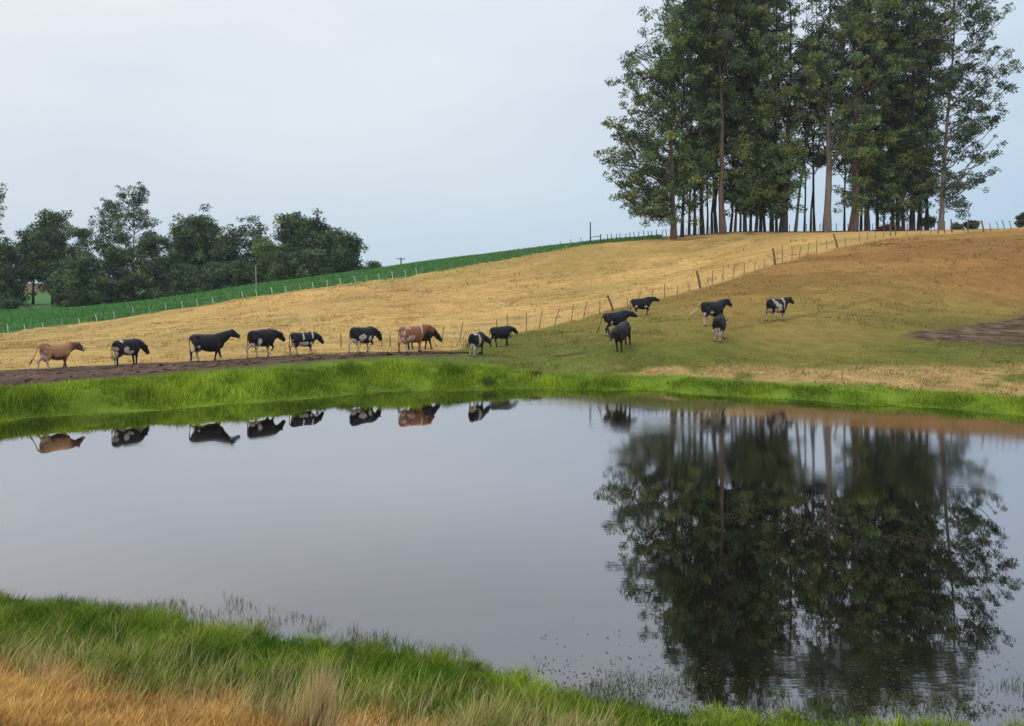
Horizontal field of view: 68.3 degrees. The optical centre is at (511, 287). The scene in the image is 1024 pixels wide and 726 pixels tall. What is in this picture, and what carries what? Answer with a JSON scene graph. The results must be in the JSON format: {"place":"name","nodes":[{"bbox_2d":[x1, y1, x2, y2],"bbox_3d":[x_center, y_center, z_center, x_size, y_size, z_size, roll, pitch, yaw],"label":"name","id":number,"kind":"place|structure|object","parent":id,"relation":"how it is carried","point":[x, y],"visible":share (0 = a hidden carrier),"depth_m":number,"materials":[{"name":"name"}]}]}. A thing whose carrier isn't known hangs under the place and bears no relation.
{"place":"outdoors","nodes":[
{"label":"outdoors","id":0,"kind":"place"},
{"bbox_2d":[0,351,482,385],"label":"dirt path","id":1,"kind":"structure","parent":0,"point":[15,377],"depth_m":33.99,"materials":[{"name":"brown soil"}]},
{"bbox_2d":[29,341,84,369],"bbox_3d":[-20.243,3.030,33.651,0.650,1.242,2.399,0,-1,30],"label":"cow","id":2,"kind":"object","parent":1,"relation":"on","point":[48,352],"visible":0.98,"depth_m":33.36},
{"bbox_2d":[189,329,239,361],"bbox_3d":[-14.459,2.811,36.743,2.337,1.563,0.658,0,0,-21],"label":"cow","id":3,"kind":"object","parent":1,"relation":"on","point":[210,342],"visible":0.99,"depth_m":36.46},
{"bbox_2d":[246,328,285,357],"bbox_3d":[-12.536,2.817,38.539,0.682,1.467,2.390,0,0,33],"label":"cow","id":4,"kind":"object","parent":1,"relation":"on","point":[266,338],"visible":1,"depth_m":38.05},
{"bbox_2d":[398,324,434,352],"bbox_3d":[-5.284,2.803,41.799,0.705,1.495,2.507,0,0,45],"label":"cow","id":5,"kind":"object","parent":1,"relation":"on","point":[412,334],"visible":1,"depth_m":41.30},
{"bbox_2d":[0,389,1023,725],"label":"pond water","id":6,"kind":"structure","parent":0,"point":[508,529],"depth_m":15.00,"materials":[{"name":"grey liquid"}]},
{"bbox_2d":[0,590,1023,725],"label":"water sedge","id":7,"kind":"object","parent":6,"relation":"on","point":[664,683],"visible":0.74,"depth_m":9.11,"materials":[{"name":"green plant"}]},
{"bbox_2d":[534,407,1023,716],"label":"floating leaves","id":8,"kind":"object","parent":6,"relation":"on","point":[958,542],"visible":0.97,"depth_m":9.34,"materials":[{"name":"green plant"}]},
{"bbox_2d":[0,227,1023,725],"bbox_3d":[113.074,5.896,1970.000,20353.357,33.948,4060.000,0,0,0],"label":"ground","id":9,"kind":"structure","parent":0,"point":[990,285],"depth_m":57.48,"materials":[{"name":"beige plant"}]},
{"bbox_2d":[0,182,7,241],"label":"tree","id":10,"kind":"object","parent":9,"relation":"on","point":[2,195],"visible":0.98,"depth_m":166.02,"materials":[{"name":"green plant"}]},
{"bbox_2d":[0,261,15,301],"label":"bush","id":11,"kind":"object","parent":9,"relation":"on","point":[6,276],"visible":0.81,"depth_m":145.29,"materials":[{"name":"green plant"}]},
{"bbox_2d":[0,295,33,309],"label":"bush","id":12,"kind":"object","parent":9,"relation":"on","point":[13,303],"visible":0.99,"depth_m":127.32,"materials":[{"name":"green plant"}]},
{"bbox_2d":[0,236,36,303],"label":"tree","id":13,"kind":"object","parent":9,"relation":"on","point":[9,253],"visible":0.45,"depth_m":149.84,"materials":[{"name":"green plant"}]},
{"bbox_2d":[13,224,49,303],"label":"tree","id":14,"kind":"object","parent":9,"relation":"on","point":[22,244],"visible":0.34,"depth_m":154.62,"materials":[{"name":"green plant"}]},
{"bbox_2d":[24,208,76,304],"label":"tree","id":15,"kind":"object","parent":9,"relation":"on","point":[52,242],"visible":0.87,"depth_m":150.08,"materials":[{"name":"green plant"}]},
{"bbox_2d":[44,255,81,306],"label":"tree","id":16,"kind":"object","parent":9,"relation":"on","point":[58,298],"visible":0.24,"depth_m":138.60,"materials":[{"name":"green plant"}]},
{"bbox_2d":[59,226,96,262],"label":"tree","id":17,"kind":"object","parent":9,"relation":"on","point":[83,234],"visible":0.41,"depth_m":148.96,"materials":[{"name":"green plant"}]},
{"bbox_2d":[57,254,114,306],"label":"tree","id":18,"kind":"object","parent":9,"relation":"on","point":[88,282],"visible":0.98,"depth_m":130.75,"materials":[{"name":"green plant"}]},
{"bbox_2d":[88,198,132,277],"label":"tree","id":19,"kind":"object","parent":9,"relation":"on","point":[102,230],"visible":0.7,"depth_m":157.25,"materials":[{"name":"green plant"}]},
{"bbox_2d":[96,240,143,304],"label":"tree","id":20,"kind":"object","parent":9,"relation":"on","point":[116,260],"visible":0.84,"depth_m":135.13,"materials":[{"name":"green plant"}]},
{"bbox_2d":[111,338,149,365],"bbox_3d":[-17.768,2.987,35.169,0.582,1.250,1.951,0,1,27],"label":"cow","id":21,"kind":"object","parent":9,"relation":"on","point":[132,347],"visible":1,"depth_m":34.81},
{"bbox_2d":[103,181,162,293],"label":"tree","id":22,"kind":"object","parent":9,"relation":"on","point":[137,202],"visible":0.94,"depth_m":153.24,"materials":[{"name":"green plant"}]},
{"bbox_2d":[124,230,184,301],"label":"tree","id":23,"kind":"object","parent":9,"relation":"on","point":[148,242],"visible":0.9,"depth_m":136.59,"materials":[{"name":"green plant"}]},
{"bbox_2d":[143,237,178,289],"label":"tree","id":24,"kind":"object","parent":9,"relation":"on","point":[168,246],"visible":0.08,"depth_m":154.29,"materials":[{"name":"green plant"}]},
{"bbox_2d":[162,213,202,288],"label":"tree","id":25,"kind":"object","parent":9,"relation":"on","point":[177,227],"visible":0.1,"depth_m":144.81,"materials":[{"name":"green plant"}]},
{"bbox_2d":[165,261,202,296],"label":"bush","id":26,"kind":"object","parent":9,"relation":"on","point":[183,275],"visible":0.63,"depth_m":129.32,"materials":[{"name":"green plant"}]},
{"bbox_2d":[171,203,223,275],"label":"tree","id":27,"kind":"object","parent":9,"relation":"on","point":[201,246],"visible":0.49,"depth_m":140.69,"materials":[{"name":"green plant"}]},
{"bbox_2d":[190,260,232,292],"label":"bush","id":28,"kind":"object","parent":9,"relation":"on","point":[210,278],"visible":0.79,"depth_m":128.35,"materials":[{"name":"green plant"}]},
{"bbox_2d":[206,224,251,265],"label":"tree","id":29,"kind":"object","parent":9,"relation":"on","point":[225,248],"visible":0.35,"depth_m":139.06,"materials":[{"name":"green plant"}]},
{"bbox_2d":[221,256,263,287],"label":"bush","id":30,"kind":"object","parent":9,"relation":"on","point":[242,272],"visible":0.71,"depth_m":128.52,"materials":[{"name":"green plant"}]},
{"bbox_2d":[235,215,274,265],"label":"tree","id":31,"kind":"object","parent":9,"relation":"on","point":[242,230],"visible":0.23,"depth_m":144.89,"materials":[{"name":"green plant"}]},
{"bbox_2d":[250,236,287,282],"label":"tree","id":32,"kind":"object","parent":9,"relation":"on","point":[265,249],"visible":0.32,"depth_m":133.36,"materials":[{"name":"green plant"}]},
{"bbox_2d":[259,249,298,282],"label":"bush","id":33,"kind":"object","parent":9,"relation":"on","point":[282,264],"visible":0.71,"depth_m":129.52,"materials":[{"name":"green plant"}]},
{"bbox_2d":[0,641,565,725],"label":"dry grass","id":34,"kind":"structure","parent":9,"relation":"on","point":[38,703],"depth_m":7.47,"materials":[{"name":"beige plant"}]},
{"bbox_2d":[269,211,306,269],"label":"tree","id":35,"kind":"object","parent":9,"relation":"on","point":[286,223],"visible":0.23,"depth_m":141.44,"materials":[{"name":"green plant"}]},
{"bbox_2d":[3,239,581,332],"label":"wire fence","id":36,"kind":"object","parent":9,"relation":"on","point":[307,286],"visible":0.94,"depth_m":92.96,"materials":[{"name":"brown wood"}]},
{"bbox_2d":[289,331,323,354],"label":"cow","id":37,"kind":"object","parent":9,"relation":"on","point":[304,339],"visible":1,"depth_m":39.90},
{"bbox_2d":[261,646,359,725],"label":"dry grass tussock","id":38,"kind":"object","parent":9,"relation":"on","point":[317,698],"visible":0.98,"depth_m":7.58,"materials":[{"name":"beige plant"}]},
{"bbox_2d":[289,207,332,262],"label":"tree","id":39,"kind":"object","parent":9,"relation":"on","point":[309,227],"visible":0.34,"depth_m":138.68,"materials":[{"name":"green plant"}]},
{"bbox_2d":[293,247,333,278],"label":"bush","id":40,"kind":"object","parent":9,"relation":"on","point":[312,264],"visible":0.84,"depth_m":129.58,"materials":[{"name":"green plant"}]},
{"bbox_2d":[0,614,637,725],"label":"straw stalks","id":41,"kind":"object","parent":9,"relation":"on","point":[339,704],"visible":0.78,"depth_m":7.97,"materials":[{"name":"beige plant"}]},
{"bbox_2d":[306,227,346,273],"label":"tree","id":42,"kind":"object","parent":9,"relation":"on","point":[323,239],"visible":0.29,"depth_m":136.64,"materials":[{"name":"green plant"}]},
{"bbox_2d":[0,234,662,332],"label":"crop plants","id":43,"kind":"object","parent":9,"relation":"on","point":[31,315],"visible":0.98,"depth_m":99.16,"materials":[{"name":"green plant"}]},
{"bbox_2d":[325,231,370,273],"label":"tree","id":44,"kind":"object","parent":9,"relation":"on","point":[344,253],"visible":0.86,"depth_m":134.46,"materials":[{"name":"green plant"}]},
{"bbox_2d":[348,326,381,352],"bbox_3d":[-8.117,2.880,41.915,0.693,1.447,2.335,0,-2,39],"label":"cow","id":45,"kind":"object","parent":9,"relation":"on","point":[363,335],"visible":0.98,"depth_m":41.45},
{"bbox_2d":[361,260,382,269],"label":"bush","id":46,"kind":"object","parent":9,"relation":"on","point":[373,264],"visible":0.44,"depth_m":149.44,"materials":[{"name":"green plant"}]},
{"bbox_2d":[408,327,442,349],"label":"cow","id":47,"kind":"object","parent":9,"relation":"on","point":[428,335],"visible":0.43,"depth_m":43.57},
{"bbox_2d":[468,331,490,356],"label":"cow","id":48,"kind":"object","parent":9,"relation":"on","point":[477,340],"visible":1,"depth_m":40.84},
{"bbox_2d":[478,374,500,387],"bbox_3d":[-1.170,4.463,36.391,1.214,0.809,0.996,0,0,-16],"label":"weed clump","id":49,"kind":"object","parent":9,"relation":"on","point":[489,380],"visible":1,"depth_m":36.35,"materials":[{"name":"green plant"}]},
{"bbox_2d":[489,325,517,346],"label":"cow","id":50,"kind":"object","parent":9,"relation":"on","point":[502,332],"visible":0.99,"depth_m":45.37},
{"bbox_2d":[0,587,1023,725],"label":"green grass","id":51,"kind":"structure","parent":9,"relation":"on","point":[223,638],"depth_m":8.89,"materials":[{"name":"green plant"}]},
{"bbox_2d":[0,357,1023,421],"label":"bank grass","id":52,"kind":"structure","parent":9,"relation":"on","point":[191,383],"depth_m":33.20,"materials":[{"name":"green plant"}]},
{"bbox_2d":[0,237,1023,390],"bbox_3d":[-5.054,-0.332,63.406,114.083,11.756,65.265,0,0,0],"label":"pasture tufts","id":53,"kind":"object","parent":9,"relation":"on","point":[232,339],"visible":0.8,"depth_m":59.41,"materials":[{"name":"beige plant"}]},
{"bbox_2d":[597,310,637,335],"bbox_3d":[6.374,2.113,45.559,2.730,1.388,0.664,-7,2,-18],"label":"cow","id":54,"kind":"object","parent":9,"relation":"on","point":[613,319],"visible":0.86,"depth_m":45.27},
{"bbox_2d":[608,321,630,351],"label":"cow","id":55,"kind":"object","parent":9,"relation":"on","point":[620,332],"visible":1,"depth_m":40.43},
{"bbox_2d":[593,5,694,239],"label":"eucalyptus tree","id":56,"kind":"object","parent":9,"relation":"on","point":[658,197],"visible":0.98,"depth_m":97.89,"materials":[{"name":"green plant"}]},
{"bbox_2d":[630,297,659,314],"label":"cow","id":57,"kind":"object","parent":9,"relation":"on","point":[642,303],"visible":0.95,"depth_m":54.97},
{"bbox_2d":[621,0,714,234],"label":"eucalyptus tree","id":58,"kind":"object","parent":9,"relation":"on","point":[690,6],"visible":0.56,"depth_m":100.30,"materials":[{"name":"green plant"}]},
{"bbox_2d":[644,3,721,236],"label":"eucalyptus tree","id":59,"kind":"object","parent":9,"relation":"on","point":[684,179],"visible":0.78,"depth_m":98.84,"materials":[{"name":"green plant"}]},
{"bbox_2d":[666,49,714,174],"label":"eucalyptus tree","id":60,"kind":"object","parent":9,"relation":"on","point":[703,100],"visible":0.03,"depth_m":107.60,"materials":[{"name":"green plant"}]},
{"bbox_2d":[661,3,727,234],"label":"eucalyptus tree","id":61,"kind":"object","parent":9,"relation":"on","point":[687,107],"visible":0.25,"depth_m":101.43,"materials":[{"name":"green plant"}]},
{"bbox_2d":[442,219,963,342],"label":"wire fence","id":62,"kind":"object","parent":9,"relation":"on","point":[698,278],"visible":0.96,"depth_m":67.54,"materials":[{"name":"brown wood"}]},
{"bbox_2d":[682,0,729,233],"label":"eucalyptus tree","id":63,"kind":"object","parent":9,"relation":"on","point":[707,227],"visible":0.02,"depth_m":108.79,"materials":[{"name":"green plant"}]},
{"bbox_2d":[684,4,733,232],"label":"eucalyptus tree","id":64,"kind":"object","parent":9,"relation":"on","point":[711,225],"visible":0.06,"depth_m":105.73,"materials":[{"name":"green plant"}]},
{"bbox_2d":[689,298,731,325],"bbox_3d":[12.353,1.522,46.439,3.126,1.612,0.735,-2,1,-27],"label":"cow","id":65,"kind":"object","parent":9,"relation":"on","point":[714,309],"visible":0.9,"depth_m":46.13},
{"bbox_2d":[677,0,745,234],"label":"eucalyptus tree","id":66,"kind":"object","parent":9,"relation":"on","point":[705,156],"visible":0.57,"depth_m":100.33,"materials":[{"name":"green plant"}]},
{"bbox_2d":[712,314,726,341],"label":"cow","id":67,"kind":"object","parent":9,"relation":"on","point":[719,323],"visible":1,"depth_m":41.71},
{"bbox_2d":[686,0,754,233],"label":"eucalyptus tree","id":68,"kind":"object","parent":9,"relation":"on","point":[720,49],"visible":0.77,"depth_m":98.97,"materials":[{"name":"green plant"}]},
{"bbox_2d":[683,0,764,232],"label":"eucalyptus tree","id":69,"kind":"object","parent":9,"relation":"on","point":[716,137],"visible":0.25,"depth_m":103.23,"materials":[{"name":"green plant"}]},
{"bbox_2d":[696,0,764,231],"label":"eucalyptus tree","id":70,"kind":"object","parent":9,"relation":"on","point":[726,143],"visible":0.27,"depth_m":101.96,"materials":[{"name":"green plant"}]},
{"bbox_2d":[714,22,756,231],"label":"eucalyptus tree","id":71,"kind":"object","parent":9,"relation":"on","point":[731,219],"visible":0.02,"depth_m":109.62,"materials":[{"name":"green plant"}]},
{"bbox_2d":[706,0,776,231],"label":"eucalyptus tree","id":72,"kind":"object","parent":9,"relation":"on","point":[742,114],"visible":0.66,"depth_m":100.12,"materials":[{"name":"green plant"}]},
{"bbox_2d":[724,23,773,230],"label":"eucalyptus tree","id":73,"kind":"object","parent":9,"relation":"on","point":[727,213],"visible":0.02,"depth_m":108.03,"materials":[{"name":"green plant"}]},
{"bbox_2d":[726,13,787,230],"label":"eucalyptus tree","id":74,"kind":"object","parent":9,"relation":"on","point":[750,217],"visible":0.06,"depth_m":105.32,"materials":[{"name":"green plant"}]},
{"bbox_2d":[725,0,790,230],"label":"eucalyptus tree","id":75,"kind":"object","parent":9,"relation":"on","point":[761,205],"visible":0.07,"depth_m":103.78,"materials":[{"name":"green plant"}]},
{"bbox_2d":[725,0,791,231],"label":"eucalyptus tree","id":76,"kind":"object","parent":9,"relation":"on","point":[758,161],"visible":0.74,"depth_m":98.34,"materials":[{"name":"green plant"}]},
{"bbox_2d":[497,353,1023,399],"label":"verge grass","id":77,"kind":"structure","parent":9,"relation":"on","point":[902,375],"depth_m":35.85,"materials":[{"name":"plant"}]},
{"bbox_2d":[743,2,789,230],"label":"eucalyptus tree","id":78,"kind":"object","parent":9,"relation":"on","point":[764,225],"visible":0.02,"depth_m":108.93,"materials":[{"name":"green plant"}]},
{"bbox_2d":[607,223,934,240],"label":"wire fence","id":79,"kind":"object","parent":9,"relation":"on","point":[726,226],"visible":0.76,"depth_m":109.01,"materials":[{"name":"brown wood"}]},
{"bbox_2d":[744,0,809,230],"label":"eucalyptus tree","id":80,"kind":"object","parent":9,"relation":"on","point":[785,46],"visible":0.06,"depth_m":104.79,"materials":[{"name":"green plant"}]},
{"bbox_2d":[745,0,810,231],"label":"eucalyptus tree","id":81,"kind":"object","parent":9,"relation":"on","point":[767,154],"visible":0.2,"depth_m":99.41,"materials":[{"name":"green plant"}]},
{"bbox_2d":[765,297,794,320],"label":"cow","id":82,"kind":"object","parent":9,"relation":"on","point":[773,306],"visible":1,"depth_m":48.40},
{"bbox_2d":[750,0,834,231],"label":"eucalyptus tree","id":83,"kind":"object","parent":9,"relation":"on","point":[785,184],"visible":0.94,"depth_m":97.36,"materials":[{"name":"green plant"}]},
{"bbox_2d":[787,4,835,230],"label":"eucalyptus tree","id":84,"kind":"object","parent":9,"relation":"on","point":[804,222],"visible":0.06,"depth_m":109.67,"materials":[{"name":"green plant"}]},
{"bbox_2d":[788,0,848,230],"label":"eucalyptus tree","id":85,"kind":"object","parent":9,"relation":"on","point":[817,155],"visible":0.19,"depth_m":106.19,"materials":[{"name":"green plant"}]},
{"bbox_2d":[785,0,858,230],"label":"eucalyptus tree","id":86,"kind":"object","parent":9,"relation":"on","point":[813,162],"visible":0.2,"depth_m":103.54,"materials":[{"name":"green plant"}]},
{"bbox_2d":[792,28,851,231],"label":"eucalyptus tree","id":87,"kind":"object","parent":9,"relation":"on","point":[799,191],"visible":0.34,"depth_m":101.71,"materials":[{"name":"green plant"}]},
{"bbox_2d":[792,0,870,231],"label":"eucalyptus tree","id":88,"kind":"object","parent":9,"relation":"on","point":[826,119],"visible":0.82,"depth_m":97.43,"materials":[{"name":"green plant"}]},
{"bbox_2d":[814,0,874,230],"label":"eucalyptus tree","id":89,"kind":"object","parent":9,"relation":"on","point":[837,166],"visible":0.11,"depth_m":107.51,"materials":[{"name":"green plant"}]},
{"bbox_2d":[812,0,900,231],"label":"eucalyptus tree","id":90,"kind":"object","parent":9,"relation":"on","point":[850,107],"visible":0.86,"depth_m":97.17,"materials":[{"name":"green plant"}]},
{"bbox_2d":[832,0,882,229],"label":"eucalyptus tree","id":91,"kind":"object","parent":9,"relation":"on","point":[861,216],"visible":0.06,"depth_m":105.93,"materials":[{"name":"green plant"}]},
{"bbox_2d":[835,0,899,230],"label":"eucalyptus tree","id":92,"kind":"object","parent":9,"relation":"on","point":[870,192],"visible":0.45,"depth_m":99.81,"materials":[{"name":"green plant"}]},
{"bbox_2d":[835,0,916,228],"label":"eucalyptus tree","id":93,"kind":"object","parent":9,"relation":"on","point":[873,203],"visible":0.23,"depth_m":101.47,"materials":[{"name":"green plant"}]},
{"bbox_2d":[849,0,925,224],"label":"eucalyptus tree","id":94,"kind":"object","parent":9,"relation":"on","point":[892,180],"visible":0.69,"depth_m":99.47,"materials":[{"name":"green plant"}]},
{"bbox_2d":[873,221,904,230],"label":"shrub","id":95,"kind":"object","parent":9,"relation":"on","point":[886,226],"visible":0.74,"depth_m":96.29,"materials":[{"name":"brown plant"}]},
{"bbox_2d":[866,2,933,228],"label":"eucalyptus tree","id":96,"kind":"object","parent":9,"relation":"on","point":[921,75],"visible":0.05,"depth_m":106.14,"materials":[{"name":"green plant"}]},
{"bbox_2d":[849,0,960,229],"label":"eucalyptus tree","id":97,"kind":"object","parent":9,"relation":"on","point":[917,156],"visible":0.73,"depth_m":98.75,"materials":[{"name":"green plant"}]},
{"bbox_2d":[878,1,933,226],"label":"eucalyptus tree","id":98,"kind":"object","parent":9,"relation":"on","point":[917,120],"visible":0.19,"depth_m":101.91,"materials":[{"name":"green plant"}]},
{"bbox_2d":[892,0,960,229],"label":"eucalyptus tree","id":99,"kind":"object","parent":9,"relation":"on","point":[929,132],"visible":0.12,"depth_m":103.84,"materials":[{"name":"green plant"}]},
{"bbox_2d":[884,1,971,229],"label":"eucalyptus tree","id":100,"kind":"object","parent":9,"relation":"on","point":[929,15],"visible":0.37,"depth_m":101.97,"materials":[{"name":"green plant"}]},
{"bbox_2d":[922,215,937,228],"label":"shrub","id":101,"kind":"object","parent":9,"relation":"on","point":[932,220],"visible":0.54,"depth_m":113.51,"materials":[{"name":"green plant"}]},
{"bbox_2d":[904,0,959,229],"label":"eucalyptus tree","id":102,"kind":"object","parent":9,"relation":"on","point":[921,223],"visible":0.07,"depth_m":107.20,"materials":[{"name":"green plant"}]},
{"bbox_2d":[950,222,962,229],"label":"shrub","id":103,"kind":"object","parent":9,"relation":"on","point":[955,226],"visible":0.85,"depth_m":117.56,"materials":[{"name":"green plant"}]},
{"bbox_2d":[910,0,1023,229],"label":"eucalyptus tree","id":104,"kind":"object","parent":9,"relation":"on","point":[969,130],"visible":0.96,"depth_m":97.75,"materials":[{"name":"green plant"}]},
{"bbox_2d":[962,219,980,228],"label":"shrub","id":105,"kind":"object","parent":9,"relation":"on","point":[974,226],"visible":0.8,"depth_m":111.68,"materials":[{"name":"green plant"}]},
{"bbox_2d":[1014,212,1023,226],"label":"shrub","id":106,"kind":"object","parent":9,"relation":"on","point":[1020,217],"visible":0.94,"depth_m":111.82,"materials":[{"name":"green plant"}]},
{"bbox_2d":[0,0,1023,282],"label":"sky","id":107,"kind":"structure","parent":0,"point":[421,130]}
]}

